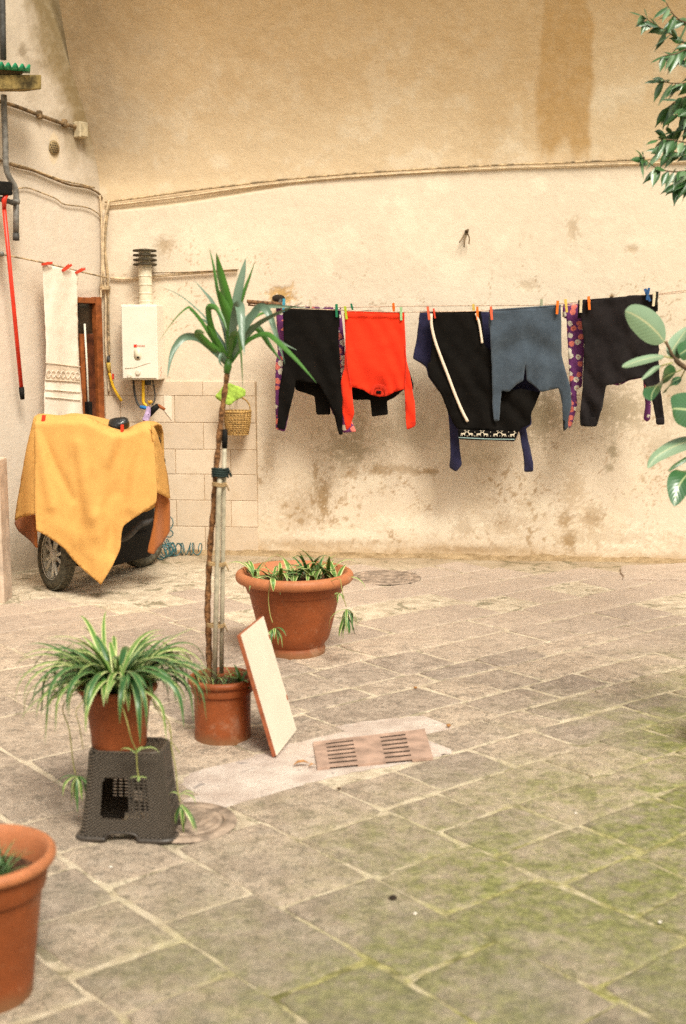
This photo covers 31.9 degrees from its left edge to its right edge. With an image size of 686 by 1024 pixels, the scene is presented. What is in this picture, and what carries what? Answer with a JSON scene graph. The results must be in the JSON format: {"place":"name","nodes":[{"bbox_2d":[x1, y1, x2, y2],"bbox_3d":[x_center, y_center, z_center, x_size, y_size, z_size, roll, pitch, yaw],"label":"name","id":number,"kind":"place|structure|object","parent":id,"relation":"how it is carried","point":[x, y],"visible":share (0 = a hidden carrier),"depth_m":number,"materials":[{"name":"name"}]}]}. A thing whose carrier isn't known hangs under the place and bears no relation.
{"place":"outdoors","nodes":[
{"label":"outdoors","id":0,"kind":"place"},
{"bbox_2d":[0,554,685,1023],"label":"floor","id":1,"kind":"structure","parent":0,"point":[552,694],"depth_m":4.23,"materials":[{"name":"grey stone"}]},
{"bbox_2d":[0,457,11,602],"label":"wall stub","id":2,"kind":"object","parent":1,"relation":"on","point":[5,578],"depth_m":7.75,"materials":[{"name":"paint"}]},
{"bbox_2d":[0,824,55,1013],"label":"pot","id":3,"kind":"object","parent":1,"relation":"on","point":[21,888],"visible":0.96,"depth_m":3.04,"materials":[{"name":"ceramic"}]},
{"bbox_2d":[0,837,30,875],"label":"plant","id":4,"kind":"object","parent":3,"relation":"on","point":[5,869],"visible":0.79,"depth_m":3.10,"materials":[{"name":"green plant"}]},
{"bbox_2d":[0,0,102,572],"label":"side wall","id":5,"kind":"structure","parent":1,"relation":"on","point":[54,231],"depth_m":8.69,"materials":[{"name":"paint"}]},
{"bbox_2d":[0,0,19,240],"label":"drain pipe","id":6,"kind":"object","parent":5,"relation":"attached to","point":[15,201],"visible":0.98,"depth_m":8.17,"materials":[{"name":"grey metal"}]},
{"bbox_2d":[0,181,24,399],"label":"broom","id":7,"kind":"object","parent":5,"relation":"attached to","point":[6,191],"visible":1,"depth_m":8.31,"materials":[{"name":"red plastic"}]},
{"bbox_2d":[0,70,40,91],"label":"plank shelf","id":8,"kind":"object","parent":5,"relation":"attached to","point":[14,81],"visible":0.95,"depth_m":8.04,"materials":[{"name":"brown wood"}]},
{"bbox_2d":[0,62,29,73],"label":"green tray","id":9,"kind":"object","parent":8,"relation":"on","point":[14,67],"visible":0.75,"depth_m":7.94,"materials":[{"name":"plastic"}]},
{"bbox_2d":[0,100,76,128],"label":"conduit","id":10,"kind":"object","parent":5,"relation":"attached to","point":[64,123],"visible":0.93,"depth_m":8.59,"materials":[{"name":"beige plastic"}]},
{"bbox_2d":[0,159,102,198],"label":"wall cable","id":11,"kind":"object","parent":5,"relation":"attached to","point":[59,181],"depth_m":8.79,"materials":[{"name":"brown plastic"}]},
{"bbox_2d":[10,162,94,187],"bbox_3d":[-2.101,-2.446,8.729,0.012,0.094,0.853,5,10,30],"label":"wall cable","id":12,"kind":"object","parent":5,"relation":"attached to","point":[50,175],"depth_m":8.69,"materials":[{"name":"brown plastic"}]},
{"bbox_2d":[0,251,107,277],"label":"towel line","id":13,"kind":"object","parent":5,"relation":"attached to","point":[2,253],"visible":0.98,"depth_m":8.59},
{"bbox_2d":[41,262,52,265],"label":"clothes peg","id":14,"kind":"object","parent":13,"relation":"attached to","point":[45,263],"visible":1,"depth_m":8.54,"materials":[{"name":"red plastic"}]},
{"bbox_2d":[42,265,82,414],"bbox_3d":[-2.051,-1.199,8.757,0.040,1.173,0.397,5,10,30],"label":"lace towel","id":15,"kind":"object","parent":13,"relation":"hanging from","point":[62,393],"visible":0.89,"depth_m":8.75,"materials":[{"name":"white fabric"}]},
{"bbox_2d":[62,264,71,271],"bbox_3d":[-2.010,-1.776,8.724,0.030,0.021,0.094,5,39,30],"label":"clothes peg","id":16,"kind":"object","parent":15,"relation":"attached to","point":[66,267],"visible":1,"depth_m":8.72,"materials":[{"name":"red plastic"}]},
{"bbox_2d":[75,268,85,273],"bbox_3d":[-1.943,-1.780,8.858,0.030,0.021,0.094,5,31,30],"label":"clothes peg","id":17,"kind":"object","parent":15,"relation":"attached to","point":[79,270],"visible":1,"depth_m":8.85,"materials":[{"name":"red plastic"}]},
{"bbox_2d":[49,140,59,154],"bbox_3d":[-2.107,-2.659,8.758,0.008,0.104,0.104,5,10,30],"label":"round vent","id":18,"kind":"object","parent":5,"relation":"attached to","point":[54,148],"visible":1,"depth_m":8.75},
{"bbox_2d":[18,187,100,220],"bbox_3d":[-2.094,-2.195,8.828,0.010,0.316,0.938,5,10,30],"label":"wall cable","id":19,"kind":"object","parent":5,"relation":"attached to","point":[59,200],"depth_m":8.82,"materials":[{"name":"beige plastic"}]},
{"bbox_2d":[73,121,87,138],"bbox_3d":[-1.952,-2.845,8.938,0.076,0.115,0.085,5,10,30],"label":"junction box","id":20,"kind":"object","parent":5,"relation":"attached to","point":[81,131],"visible":1,"depth_m":8.91,"materials":[{"name":"plastic"}]},
{"bbox_2d":[77,297,104,417],"bbox_3d":[-2.015,-0.577,9.168,0.070,2.112,0.554,5,10,30],"label":"side door","id":21,"kind":"structure","parent":5,"relation":"attached to","point":[90,346],"depth_m":9.21,"materials":[{"name":"brown paint"}]},
{"bbox_2d":[99,195,102,297],"bbox_3d":[-1.865,-1.954,9.233,0.014,0.944,0.061,5,10,30],"label":"corner cable","id":22,"kind":"object","parent":5,"relation":"attached to","point":[101,243],"visible":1,"depth_m":9.23,"materials":[{"name":"beige plastic"}]},
{"bbox_2d":[37,436,165,589],"bbox_3d":[-1.672,-0.111,8.501,0.884,1.170,1.262,0,8,0],"label":"scooter","id":23,"kind":"object","parent":1,"relation":"on","point":[52,555],"visible":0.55,"depth_m":8.24,"materials":[{"name":"rubber"}]},
{"bbox_2d":[14,413,169,583],"bbox_3d":[-1.722,-0.117,8.034,1.090,1.089,0.746,0,8,0],"label":"mustard blanket","id":24,"kind":"object","parent":23,"relation":"on","point":[91,486],"visible":1,"depth_m":7.75,"materials":[{"name":"yellow fabric"}]},
{"bbox_2d":[108,417,129,429],"bbox_3d":[-1.470,-0.559,7.861,0.147,0.130,0.112,0,8,0],"label":"black bag","id":25,"kind":"object","parent":24,"relation":"on","point":[116,422],"visible":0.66,"depth_m":7.82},
{"bbox_2d":[76,737,186,843],"bbox_3d":[-0.732,0.952,4.146,0.353,0.313,0.226,1,8,5],"label":"plastic stool","id":26,"kind":"object","parent":1,"relation":"on","point":[156,786],"visible":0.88,"depth_m":4.06,"materials":[{"name":"plastic"}]},
{"bbox_2d":[77,679,157,750],"bbox_3d":[-0.773,0.695,4.134,0.273,0.215,0.273,0,8,0],"label":"spider pot","id":27,"kind":"object","parent":26,"relation":"on","point":[109,730],"visible":0.5,"depth_m":4.05,"materials":[{"name":"ceramic"}]},
{"bbox_2d":[15,612,213,832],"bbox_3d":[-0.775,0.736,4.155,0.676,0.718,0.650,5,10,32],"label":"spider plant","id":28,"kind":"object","parent":27,"relation":"in","point":[124,673],"visible":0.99,"depth_m":4.04,"materials":[{"name":"green plant"}]},
{"bbox_2d":[157,517,201,559],"bbox_3d":[-1.281,0.202,9.321,0.346,0.306,0.308,0,8,0],"label":"coiled hose","id":29,"kind":"object","parent":1,"relation":"on","point":[169,548],"visible":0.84,"depth_m":9.38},
{"bbox_2d":[142,802,236,842],"bbox_3d":[-0.549,1.089,4.226,0.350,0.008,0.350,0,8,0],"label":"manhole cover","id":30,"kind":"object","parent":1,"relation":"on","point":[208,819],"visible":0.6,"depth_m":4.21,"materials":[{"name":"stone"}]},
{"bbox_2d":[188,667,252,745],"bbox_3d":[-0.514,0.832,5.124,0.293,0.275,0.293,0,8,0],"label":"yucca pot","id":31,"kind":"object","parent":1,"relation":"on","point":[227,716],"visible":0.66,"depth_m":5.02,"materials":[{"name":"ceramic"}]},
{"bbox_2d":[212,477,221,683],"bbox_3d":[-0.523,0.282,5.000,0.060,0.906,0.023,-3,9,-22],"label":"stake","id":32,"kind":"object","parent":31,"relation":"in","point":[216,577],"visible":0.85,"depth_m":4.99,"materials":[{"name":"grey wood"}]},
{"bbox_2d":[195,665,249,689],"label":"pot weeds","id":33,"kind":"object","parent":31,"relation":"on","point":[238,676],"visible":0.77,"depth_m":5.08,"materials":[{"name":"green plant"}]},
{"bbox_2d":[219,429,227,673],"bbox_3d":[-0.500,0.171,5.017,0.050,1.035,0.024,0,8,0],"label":"broom stake","id":34,"kind":"object","parent":31,"relation":"in","point":[223,522],"visible":1,"depth_m":5.01,"materials":[{"name":"white plastic"}]},
{"bbox_2d":[159,248,315,683],"bbox_3d":[-0.447,-0.165,4.988,0.688,1.827,0.580,0,8,0],"label":"yucca","id":35,"kind":"object","parent":31,"relation":"in","point":[232,317],"visible":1,"depth_m":4.88,"materials":[{"name":"green plant"}]},
{"bbox_2d":[206,622,227,631],"bbox_3d":[-0.529,0.484,5.053,0.093,0.040,0.064,0,8,0],"label":"tie","id":36,"kind":"object","parent":35,"relation":"attached to","point":[223,625],"visible":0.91,"depth_m":5.03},
{"bbox_2d":[207,561,228,570],"bbox_3d":[-0.521,0.224,5.015,0.092,0.040,0.064,0,8,0],"label":"tie","id":37,"kind":"object","parent":35,"relation":"attached to","point":[212,563],"visible":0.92,"depth_m":4.99,"materials":[{"name":"beige"}]},
{"bbox_2d":[212,482,229,490],"bbox_3d":[-0.512,-0.107,4.965,0.062,0.040,0.068,-6,10,-36],"label":"tie","id":38,"kind":"object","parent":35,"relation":"attached to","point":[216,484],"visible":0.95,"depth_m":4.94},
{"bbox_2d":[211,467,231,477],"bbox_3d":[-0.506,-0.163,4.960,0.078,0.047,0.069,-4,9,-26],"label":"cord","id":39,"kind":"object","parent":35,"relation":"attached to","point":[221,472],"visible":1,"depth_m":4.93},
{"bbox_2d":[237,616,296,756],"bbox_3d":[-0.315,0.723,5.026,0.163,0.504,0.337,2,8,12],"label":"leaning board","id":40,"kind":"object","parent":1,"relation":"on","point":[266,681],"visible":1,"depth_m":4.99,"materials":[{"name":"white laminate"}]},
{"bbox_2d":[235,560,353,659],"bbox_3d":[-0.262,0.539,6.506,0.638,0.455,0.638,0,8,0],"label":"pot","id":41,"kind":"object","parent":1,"relation":"on","point":[302,610],"visible":0.8,"depth_m":6.32,"materials":[{"name":"ceramic"}]},
{"bbox_2d":[227,548,365,647],"bbox_3d":[-0.242,0.435,6.380,0.704,0.462,0.678,-2,9,-13],"label":"striped plant","id":42,"kind":"object","parent":41,"relation":"in","point":[314,571],"visible":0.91,"depth_m":6.39,"materials":[{"name":"green plant"}]},
{"bbox_2d":[181,716,451,807],"bbox_3d":[-0.067,0.995,4.939,1.458,0.002,0.565,-5,10,-33],"label":"cement patch","id":43,"kind":"object","parent":1,"relation":"on","point":[240,781],"visible":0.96,"depth_m":4.76,"materials":[{"name":"grey concrete"}]},
{"bbox_2d":[293,760,314,766],"bbox_3d":[-0.152,1.000,4.781,0.090,0.016,0.035,3,9,18],"label":"dry leaf","id":44,"kind":"object","parent":43,"relation":"on","point":[297,761],"visible":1,"depth_m":4.79,"materials":[{"name":"brown plant"}]},
{"bbox_2d":[313,729,432,770],"bbox_3d":[0.127,0.983,4.983,0.563,0.012,0.352,-2,9,-14],"label":"drain cover","id":45,"kind":"object","parent":43,"relation":"on","point":[381,749],"visible":1,"depth_m":4.96,"materials":[{"name":"brown metal"}]},
{"bbox_2d":[59,0,685,558],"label":"plaster wall","id":46,"kind":"structure","parent":1,"relation":"on","point":[185,94],"depth_m":9.03,"materials":[{"name":"beige paint"}]},
{"bbox_2d":[102,200,109,391],"bbox_3d":[-1.820,-1.664,9.287,0.074,1.465,0.016,1,8,5],"label":"corner cable","id":47,"kind":"object","parent":46,"relation":"attached to","point":[104,282],"visible":1,"depth_m":9.28,"materials":[{"name":"beige plastic"}]},
{"bbox_2d":[100,284,110,289],"bbox_3d":[-1.837,-1.736,9.262,0.078,0.045,0.050,0,8,0],"label":"pipe clamp","id":48,"kind":"object","parent":47,"relation":"attached to","point":[102,287],"visible":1,"depth_m":9.24,"materials":[{"name":"beige plastic"}]},
{"bbox_2d":[104,202,110,355],"bbox_3d":[-1.810,-1.796,9.272,0.062,1.176,0.018,1,8,5],"label":"corner cable","id":49,"kind":"object","parent":46,"relation":"attached to","point":[107,274],"visible":1,"depth_m":9.26,"materials":[{"name":"beige plastic"}]},
{"bbox_2d":[106,356,122,401],"bbox_3d":[-1.782,-1.036,9.351,0.127,0.353,0.036,2,9,14],"label":"gas hose","id":50,"kind":"object","parent":49,"relation":"hanging from","point":[108,363],"visible":1,"depth_m":9.34,"materials":[{"name":"yellow rubber"}]},
{"bbox_2d":[121,249,164,407],"bbox_3d":[-1.538,-1.401,9.200,0.282,1.209,0.254,1,8,5],"label":"water heater","id":51,"kind":"object","parent":46,"relation":"attached to","point":[142,333],"visible":0.99,"depth_m":9.12,"materials":[{"name":"white metal"}]},
{"bbox_3d":[-1.521,-0.801,9.258,0.090,0.047,0.036,0,8,0],"label":"tap","id":52,"kind":"object","parent":51,"relation":"attached to","visible":0},
{"bbox_2d":[143,403,165,420],"bbox_3d":[-1.450,-0.761,9.217,0.179,0.148,0.052,0,8,0],"label":"screwdriver","id":53,"kind":"object","parent":52,"relation":"attached to","point":[155,407],"visible":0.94,"depth_m":9.19,"materials":[{"name":"plastic"}]},
{"bbox_2d":[142,406,150,420],"bbox_3d":[-1.505,-0.749,9.195,0.068,0.121,0.015,1,8,5],"label":"cloth scrap","id":54,"kind":"object","parent":53,"relation":"hanging from","point":[146,417],"visible":0.97,"depth_m":9.20,"materials":[{"name":"pink fabric"}]},
{"bbox_2d":[164,395,171,419],"bbox_3d":[-1.367,-0.815,9.379,0.063,0.195,0.007,0,8,0],"label":"paper scrap","id":55,"kind":"object","parent":46,"relation":"attached to","point":[168,404],"visible":0.86,"depth_m":9.38,"materials":[{"name":"white paper"}]},
{"bbox_2d":[110,270,237,279],"bbox_3d":[-1.302,-1.823,9.220,0.995,0.081,0.020,1,8,5],"label":"wall pipe","id":56,"kind":"object","parent":46,"relation":"attached to","point":[153,276],"depth_m":9.22,"materials":[{"name":"beige plastic"}]},
{"bbox_2d":[152,269,238,272],"bbox_3d":[-1.169,-1.844,9.189,0.748,0.032,0.008,1,8,5],"label":"wall cable","id":57,"kind":"object","parent":56,"relation":"on","point":[193,271],"depth_m":9.19,"materials":[{"name":"beige plastic"}]},
{"bbox_2d":[247,294,284,305],"bbox_3d":[-0.510,-1.573,8.947,0.237,0.114,0.516,3,9,20],"label":"line bracket","id":58,"kind":"object","parent":46,"relation":"attached to","point":[278,298],"visible":0.75,"depth_m":8.80,"materials":[{"name":"brown metal"}]},
{"bbox_2d":[251,291,685,311],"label":"clothesline","id":59,"kind":"object","parent":58,"relation":"attached to","point":[437,311],"visible":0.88,"depth_m":8.66,"materials":[{"name":"fabric"}]},
{"bbox_2d":[277,308,342,434],"bbox_3d":[-0.243,-1.033,8.810,0.490,0.926,0.065,1,8,5],"label":"black pullover","id":60,"kind":"object","parent":59,"relation":"hanging from","point":[311,337],"visible":0.95,"depth_m":8.78,"materials":[{"name":"black fabric"}]},
{"bbox_2d":[335,304,337,316],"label":"clothes peg","id":61,"kind":"object","parent":59,"relation":"attached to","point":[336,308],"visible":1,"depth_m":8.70,"materials":[{"name":"green plastic"}]},
{"bbox_2d":[344,306,347,318],"bbox_3d":[0.021,-1.445,8.703,0.021,0.094,0.030,-7,10,7],"label":"clothes peg","id":62,"kind":"object","parent":59,"relation":"attached to","point":[345,311],"visible":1,"depth_m":8.69,"materials":[{"name":"yellow plastic"}]},
{"bbox_2d":[341,311,415,429],"bbox_3d":[0.260,-1.029,8.764,0.551,0.864,0.068,1,8,6],"label":"red top","id":63,"kind":"object","parent":59,"relation":"hanging from","point":[375,363],"visible":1,"depth_m":8.73,"materials":[{"name":"red fabric"}]},
{"bbox_2d":[427,306,429,319],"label":"clothes peg","id":64,"kind":"object","parent":59,"relation":"attached to","point":[428,312],"visible":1,"depth_m":8.63,"materials":[{"name":"red plastic"}]},
{"bbox_2d":[476,307,478,319],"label":"clothes peg","id":65,"kind":"object","parent":59,"relation":"attached to","point":[477,311],"visible":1,"depth_m":8.59,"materials":[{"name":"orange plastic"}]},
{"bbox_2d":[428,311,539,431],"bbox_3d":[1.018,-1.014,8.689,0.812,0.871,0.075,1,8,5],"label":"track jacket","id":66,"kind":"object","parent":59,"relation":"hanging from","point":[460,369],"visible":1,"depth_m":8.69,"materials":[{"name":"black fabric"}]},
{"bbox_2d":[489,305,571,430],"bbox_3d":[1.342,-1.033,8.614,0.600,0.898,0.066,1,8,5],"label":"slate top","id":67,"kind":"object","parent":59,"relation":"hanging from","point":[527,338],"visible":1,"depth_m":8.59,"materials":[{"name":"grey fabric"}]},
{"bbox_2d":[490,306,492,319],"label":"clothes peg","id":68,"kind":"object","parent":67,"relation":"attached to","point":[491,313],"visible":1,"depth_m":8.54,"materials":[{"name":"plastic"}]},
{"bbox_2d":[556,301,558,313],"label":"clothes peg","id":69,"kind":"object","parent":59,"relation":"attached to","point":[557,305],"visible":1,"depth_m":8.49,"materials":[{"name":"orange plastic"}]},
{"bbox_2d":[564,299,567,311],"bbox_3d":[1.590,-1.469,8.551,0.021,0.094,0.030,-7,7,6],"label":"clothes peg","id":70,"kind":"object","parent":59,"relation":"attached to","point":[565,304],"visible":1,"depth_m":8.54,"materials":[{"name":"yellow plastic"}]},
{"bbox_2d":[579,299,582,312],"bbox_3d":[1.687,-1.463,8.513,0.021,0.094,0.030,1,14,5],"label":"clothes peg","id":71,"kind":"object","parent":59,"relation":"attached to","point":[580,307],"visible":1,"depth_m":8.51,"materials":[{"name":"white plastic"}]},
{"bbox_2d":[587,296,590,309],"bbox_3d":[1.742,-1.479,8.499,0.021,0.094,0.030,-4,3,6],"label":"clothes peg","id":72,"kind":"object","parent":59,"relation":"attached to","point":[588,301],"visible":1,"depth_m":8.49,"materials":[{"name":"orange plastic"}]},
{"bbox_2d":[577,294,664,426],"bbox_3d":[1.989,-1.078,8.558,0.635,0.940,0.093,1,8,5],"label":"black jumper","id":73,"kind":"object","parent":59,"relation":"hanging from","point":[613,342],"visible":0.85,"depth_m":8.55,"materials":[{"name":"black fabric"}]},
{"bbox_2d":[646,288,649,299],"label":"clothes peg","id":74,"kind":"object","parent":59,"relation":"attached to","point":[648,292],"visible":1,"depth_m":8.43,"materials":[{"name":"blue plastic"}]},
{"bbox_2d":[652,292,655,305],"bbox_3d":[2.188,-1.497,8.449,0.021,0.094,0.030,4,7,5],"label":"clothes peg","id":75,"kind":"object","parent":59,"relation":"attached to","point":[653,299],"visible":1,"depth_m":8.44,"materials":[{"name":"white plastic"}]},
{"bbox_2d":[655,291,658,304],"bbox_3d":[2.209,-1.506,8.457,0.021,0.094,0.030,3,13,5],"label":"clothes peg","id":76,"kind":"object","parent":59,"relation":"attached to","point":[656,299],"visible":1,"depth_m":8.45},
{"bbox_2d":[288,290,685,307],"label":"clothesline","id":77,"kind":"object","parent":58,"relation":"attached to","point":[461,305],"visible":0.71,"depth_m":8.73,"materials":[{"name":"fabric"}]},
{"bbox_2d":[295,381,329,414],"bbox_3d":[-0.212,-1.094,8.889,0.336,0.747,0.022,1,8,6],"label":"black vest","id":78,"kind":"object","parent":77,"relation":"hanging from","point":[322,404],"visible":0.19,"depth_m":8.92,"materials":[{"name":"black fabric"}]},
{"bbox_2d":[275,305,355,432],"bbox_3d":[-0.204,-1.064,8.927,0.604,0.943,0.059,1,8,5],"label":"floral shirt","id":79,"kind":"object","parent":77,"relation":"hanging from","point":[279,363],"visible":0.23,"depth_m":8.90,"materials":[{"name":"fabric"}]},
{"bbox_2d":[352,310,412,415],"bbox_3d":[0.287,-1.093,8.841,0.467,0.778,0.023,1,8,5],"label":"black vest","id":80,"kind":"object","parent":77,"relation":"hanging from","point":[379,406],"visible":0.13,"depth_m":8.88,"materials":[{"name":"black fabric"}]},
{"bbox_2d":[413,312,539,471],"bbox_3d":[0.973,-0.873,8.754,0.931,1.175,0.175,1,8,5],"label":"reindeer jumper","id":81,"kind":"object","parent":77,"relation":"hanging from","point":[422,351],"visible":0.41,"depth_m":8.77,"materials":[{"name":"blue fabric"}]},
{"bbox_2d":[562,303,583,427],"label":"floral leggings","id":82,"kind":"object","parent":77,"relation":"hanging from","point":[575,339],"visible":0.88,"depth_m":8.68,"materials":[{"name":"purple fabric"}]},
{"bbox_2d":[105,157,679,202],"bbox_3d":[0.587,-2.474,8.944,4.844,0.284,0.020,1,8,6],"label":"wall cable","id":83,"kind":"object","parent":46,"relation":"attached to","point":[397,170],"depth_m":8.96,"materials":[{"name":"beige plastic"}]},
{"bbox_2d":[106,161,685,205],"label":"wall cable","id":84,"kind":"object","parent":46,"relation":"attached to","point":[386,174],"depth_m":8.96,"materials":[{"name":"beige plastic"}]},
{"bbox_2d":[459,229,469,247],"bbox_3d":[0.921,-2.045,8.968,0.070,0.137,0.101,7,11,39],"label":"wall hook","id":85,"kind":"object","parent":46,"relation":"attached to","point":[466,231],"depth_m":8.94,"materials":[{"name":"brown metal"}]},
{"bbox_2d":[353,570,420,584],"bbox_3d":[0.303,0.462,8.527,0.500,0.008,0.500,0,8,0],"label":"manhole cover","id":86,"kind":"object","parent":1,"relation":"on","point":[386,577],"visible":1,"depth_m":8.49,"materials":[{"name":"stone"}]},
{"bbox_2d":[160,549,685,562],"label":"dirt strip","id":87,"kind":"object","parent":1,"relation":"on","point":[431,555],"visible":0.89,"depth_m":9.32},
{"bbox_2d":[630,0,685,205],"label":"weeping fig","id":88,"kind":"object","parent":1,"relation":"on","point":[667,145],"visible":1,"depth_m":5.35,"materials":[{"name":"green plant"}]},
{"bbox_2d":[389,895,396,899],"bbox_3d":[0.152,1.172,3.651,0.026,0.010,0.025,5,10,33],"label":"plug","id":89,"kind":"object","parent":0,"point":[392,897],"visible":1,"depth_m":3.64,"materials":[{"name":"black"}]},
{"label":"floral hem","id":90,"kind":"object","parent":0,"visible":0},
{"bbox_2d":[643,381,650,420],"bbox_3d":[2.201,-0.822,8.694,0.064,0.333,0.023,0,8,0],"label":"floral sleeve","id":91,"kind":"object","parent":90,"relation":"hanging from","point":[647,412],"visible":0.49,"depth_m":8.70,"materials":[{"name":"purple fabric"}]},
{"bbox_3d":[1.680,0.847,4.934,0.341,0.300,0.341,0,8,0],"label":"rubber pot","id":92,"kind":"object","parent":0,"visible":0},
{"bbox_2d":[622,304,685,506],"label":"rubber plant","id":93,"kind":"object","parent":92,"relation":"in","point":[646,324],"visible":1,"depth_m":4.65,"materials":[{"name":"green plant"}]},
{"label":"nail","id":94,"kind":"object","parent":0,"visible":0},
{"bbox_2d":[224,397,251,435],"bbox_3d":[-0.813,-0.744,9.229,0.223,0.300,0.224,0,8,0],"label":"wicker basket","id":95,"kind":"object","parent":94,"relation":"hanging from","point":[244,421],"visible":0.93,"depth_m":9.17,"materials":[{"name":"wicker"}]},
{"bbox_2d":[215,383,245,404],"bbox_3d":[-0.858,-0.897,9.139,0.235,0.168,0.025,1,8,5],"label":"green cloth","id":96,"kind":"object","parent":95,"relation":"hanging from","point":[235,392],"visible":0.78,"depth_m":9.14,"materials":[{"name":"fabric"}]}
]}

